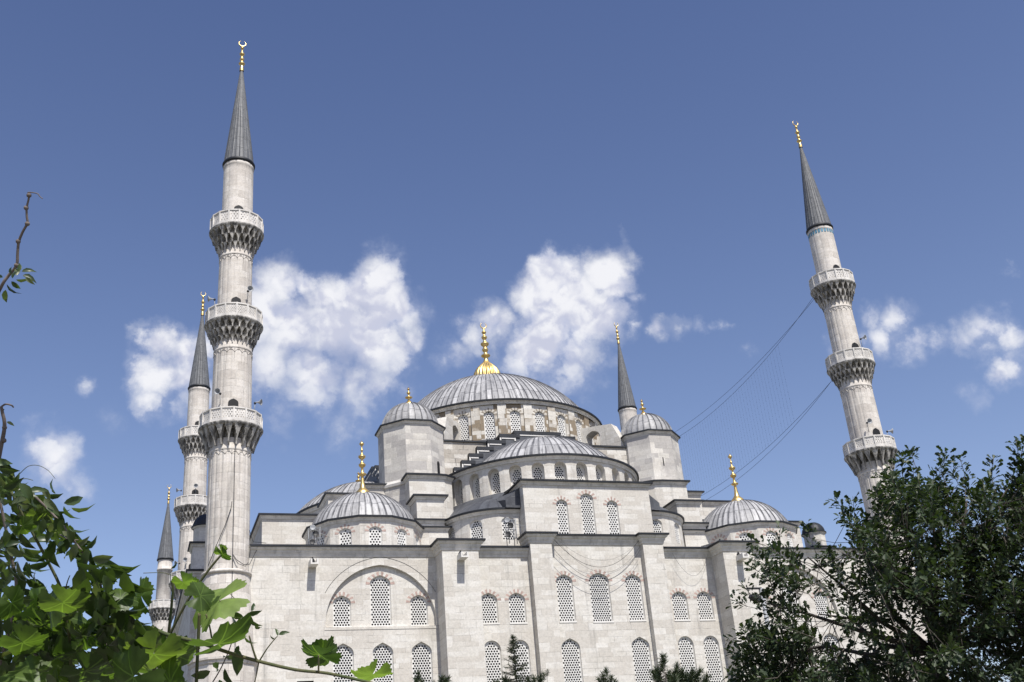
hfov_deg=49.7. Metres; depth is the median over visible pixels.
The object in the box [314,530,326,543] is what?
window
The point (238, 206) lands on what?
doorway
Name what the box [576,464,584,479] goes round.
window
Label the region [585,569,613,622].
window
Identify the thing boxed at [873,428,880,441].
doorway
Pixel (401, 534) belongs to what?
window
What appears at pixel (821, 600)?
window
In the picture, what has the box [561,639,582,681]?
window
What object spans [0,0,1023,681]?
sky
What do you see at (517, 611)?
window
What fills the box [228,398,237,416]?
doorway
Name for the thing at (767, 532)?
window
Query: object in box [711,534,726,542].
window
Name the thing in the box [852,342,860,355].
doorway
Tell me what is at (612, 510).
window
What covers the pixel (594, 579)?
hanging cable
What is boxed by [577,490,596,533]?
window
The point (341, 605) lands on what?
window
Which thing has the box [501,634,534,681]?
spruce tree
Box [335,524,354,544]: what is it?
window
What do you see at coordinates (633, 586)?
window
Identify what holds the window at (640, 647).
in the mosque
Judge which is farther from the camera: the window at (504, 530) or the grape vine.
the window at (504, 530)
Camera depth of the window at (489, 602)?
79.98 m
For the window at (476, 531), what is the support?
in the mosque
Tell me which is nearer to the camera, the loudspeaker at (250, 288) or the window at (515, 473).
the loudspeaker at (250, 288)
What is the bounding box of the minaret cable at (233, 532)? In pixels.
[208,459,256,646]
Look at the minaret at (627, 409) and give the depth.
145.74 m
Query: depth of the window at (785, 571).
88.34 m
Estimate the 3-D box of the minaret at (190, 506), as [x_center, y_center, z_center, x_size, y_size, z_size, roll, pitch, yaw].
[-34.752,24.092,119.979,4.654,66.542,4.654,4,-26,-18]
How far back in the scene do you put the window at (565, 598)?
81.96 m
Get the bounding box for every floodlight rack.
[308,525,327,543]
[504,517,525,545]
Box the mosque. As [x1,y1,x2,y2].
[172,324,898,681]
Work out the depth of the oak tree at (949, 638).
19.37 m
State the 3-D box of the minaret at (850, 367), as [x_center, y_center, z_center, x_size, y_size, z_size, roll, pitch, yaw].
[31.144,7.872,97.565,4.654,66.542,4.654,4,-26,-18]
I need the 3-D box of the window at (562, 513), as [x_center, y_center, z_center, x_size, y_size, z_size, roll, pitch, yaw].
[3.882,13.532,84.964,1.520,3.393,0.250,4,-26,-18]
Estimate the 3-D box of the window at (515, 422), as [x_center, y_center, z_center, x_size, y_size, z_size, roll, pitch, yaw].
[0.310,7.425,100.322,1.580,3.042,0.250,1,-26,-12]
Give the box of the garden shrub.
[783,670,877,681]
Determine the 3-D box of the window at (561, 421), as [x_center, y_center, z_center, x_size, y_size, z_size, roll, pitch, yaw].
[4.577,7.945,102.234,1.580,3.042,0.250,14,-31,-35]
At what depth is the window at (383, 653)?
76.06 m
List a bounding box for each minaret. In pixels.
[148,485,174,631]
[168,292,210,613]
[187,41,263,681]
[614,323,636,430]
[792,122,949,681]
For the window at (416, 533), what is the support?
in the mosque
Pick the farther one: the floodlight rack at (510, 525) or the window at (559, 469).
the window at (559, 469)
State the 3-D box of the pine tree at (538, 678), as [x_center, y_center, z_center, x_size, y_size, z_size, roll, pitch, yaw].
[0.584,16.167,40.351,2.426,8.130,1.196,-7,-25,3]
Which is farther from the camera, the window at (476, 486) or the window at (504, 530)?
the window at (476, 486)
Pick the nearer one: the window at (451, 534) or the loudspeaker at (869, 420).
the window at (451, 534)
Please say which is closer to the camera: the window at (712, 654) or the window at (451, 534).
the window at (712, 654)
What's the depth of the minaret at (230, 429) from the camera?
79.72 m
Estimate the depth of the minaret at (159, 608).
163.67 m
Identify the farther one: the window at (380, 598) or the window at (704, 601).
the window at (704, 601)
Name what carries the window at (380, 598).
in the mosque
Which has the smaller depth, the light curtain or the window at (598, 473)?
the window at (598, 473)
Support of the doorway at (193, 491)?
in the minaret at (190, 506)
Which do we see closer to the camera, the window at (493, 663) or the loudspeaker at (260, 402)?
the window at (493, 663)
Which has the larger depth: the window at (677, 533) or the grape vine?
the window at (677, 533)
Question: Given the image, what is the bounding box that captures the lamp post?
[746,587,773,655]
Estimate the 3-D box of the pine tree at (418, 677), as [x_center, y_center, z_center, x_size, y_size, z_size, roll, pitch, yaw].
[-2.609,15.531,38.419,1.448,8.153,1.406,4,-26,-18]
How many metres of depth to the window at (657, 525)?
88.73 m
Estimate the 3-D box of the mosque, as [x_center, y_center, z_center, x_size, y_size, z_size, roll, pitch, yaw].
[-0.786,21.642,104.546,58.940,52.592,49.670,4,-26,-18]
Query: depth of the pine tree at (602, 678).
39.73 m
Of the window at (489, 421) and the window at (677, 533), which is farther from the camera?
the window at (489, 421)
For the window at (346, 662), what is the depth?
75.10 m
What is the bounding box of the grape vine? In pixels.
[0,465,392,681]
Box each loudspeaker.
[214,388,221,400]
[247,286,252,301]
[254,399,262,409]
[866,418,871,430]
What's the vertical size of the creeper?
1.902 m
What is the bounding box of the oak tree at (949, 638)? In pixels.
[722,434,1023,681]
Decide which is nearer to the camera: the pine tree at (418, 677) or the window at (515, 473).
the pine tree at (418, 677)
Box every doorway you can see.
[191,489,198,501]
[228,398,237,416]
[231,297,240,310]
[234,205,242,218]
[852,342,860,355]
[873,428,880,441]
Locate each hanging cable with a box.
[554,549,638,579]
[557,540,638,566]
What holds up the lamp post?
on the ground
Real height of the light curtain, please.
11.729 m
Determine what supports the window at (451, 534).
in the mosque
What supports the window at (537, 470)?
in the mosque
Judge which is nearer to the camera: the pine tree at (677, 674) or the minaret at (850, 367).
the pine tree at (677, 674)
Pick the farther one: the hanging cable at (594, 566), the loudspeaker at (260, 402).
the hanging cable at (594, 566)
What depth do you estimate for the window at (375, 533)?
81.10 m
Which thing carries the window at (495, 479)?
in the mosque
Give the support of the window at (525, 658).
in the mosque
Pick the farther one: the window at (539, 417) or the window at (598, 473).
the window at (539, 417)
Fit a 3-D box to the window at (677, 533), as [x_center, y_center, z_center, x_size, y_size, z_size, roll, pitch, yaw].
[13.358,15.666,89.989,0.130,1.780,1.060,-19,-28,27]
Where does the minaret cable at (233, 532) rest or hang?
attached to the minaret at (230, 429)
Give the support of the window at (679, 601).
in the mosque
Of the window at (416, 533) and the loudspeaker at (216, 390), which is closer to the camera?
the loudspeaker at (216, 390)
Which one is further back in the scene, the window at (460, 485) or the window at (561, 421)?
the window at (561, 421)
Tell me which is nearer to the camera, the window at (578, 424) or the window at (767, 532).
the window at (767, 532)
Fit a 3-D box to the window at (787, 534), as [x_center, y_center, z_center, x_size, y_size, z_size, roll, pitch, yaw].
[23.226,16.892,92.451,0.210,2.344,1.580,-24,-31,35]
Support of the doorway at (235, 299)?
in the minaret at (230, 429)
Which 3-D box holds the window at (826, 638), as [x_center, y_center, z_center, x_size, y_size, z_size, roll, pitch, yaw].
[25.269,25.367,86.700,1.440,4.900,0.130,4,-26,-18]
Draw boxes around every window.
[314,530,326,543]
[329,591,354,626]
[333,644,353,681]
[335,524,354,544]
[365,522,385,544]
[366,571,394,626]
[373,643,393,681]
[394,525,409,544]
[406,591,430,625]
[412,642,432,681]
[415,531,420,544]
[448,527,454,537]
[454,411,470,439]
[459,481,462,503]
[470,520,482,537]
[473,475,479,498]
[480,408,496,438]
[481,589,500,624]
[485,641,502,681]
[490,470,500,493]
[501,517,515,539]
[505,589,528,623]
[507,407,522,432]
[510,467,521,485]
[512,640,530,681]
[532,408,546,431]
[532,464,544,478]
[553,496,570,533]
[554,463,565,478]
[555,411,567,435]
[555,570,576,622]
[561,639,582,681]
[575,416,583,441]
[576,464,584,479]
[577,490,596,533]
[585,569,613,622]
[595,466,601,479]
[603,497,620,533]
[621,570,646,621]
[632,637,653,681]
[652,519,661,531]
[670,588,690,620]
[674,523,680,543]
[678,636,696,672]
[693,587,715,620]
[704,636,723,681]
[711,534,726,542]
[735,529,753,539]
[763,527,778,546]
[779,571,803,618]
[785,529,794,546]
[811,588,829,617]
[823,633,839,659]
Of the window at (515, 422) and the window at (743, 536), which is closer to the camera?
the window at (743, 536)
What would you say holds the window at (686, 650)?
in the mosque
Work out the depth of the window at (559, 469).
90.10 m
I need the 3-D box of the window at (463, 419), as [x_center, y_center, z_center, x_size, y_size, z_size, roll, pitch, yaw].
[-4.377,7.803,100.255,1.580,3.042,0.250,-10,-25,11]
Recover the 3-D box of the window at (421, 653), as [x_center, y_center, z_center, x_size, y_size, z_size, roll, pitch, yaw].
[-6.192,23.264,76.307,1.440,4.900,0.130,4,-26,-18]
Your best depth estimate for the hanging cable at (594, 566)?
82.78 m
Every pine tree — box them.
[412,669,451,681]
[492,669,548,681]
[594,667,617,681]
[649,653,713,681]
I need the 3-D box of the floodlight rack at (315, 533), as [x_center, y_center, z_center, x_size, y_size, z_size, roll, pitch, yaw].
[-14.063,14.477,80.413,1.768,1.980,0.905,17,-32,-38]
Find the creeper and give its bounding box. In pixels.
[0,192,289,681]
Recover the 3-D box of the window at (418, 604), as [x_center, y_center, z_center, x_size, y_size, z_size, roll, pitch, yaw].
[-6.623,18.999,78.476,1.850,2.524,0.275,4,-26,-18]
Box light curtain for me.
[677,298,830,498]

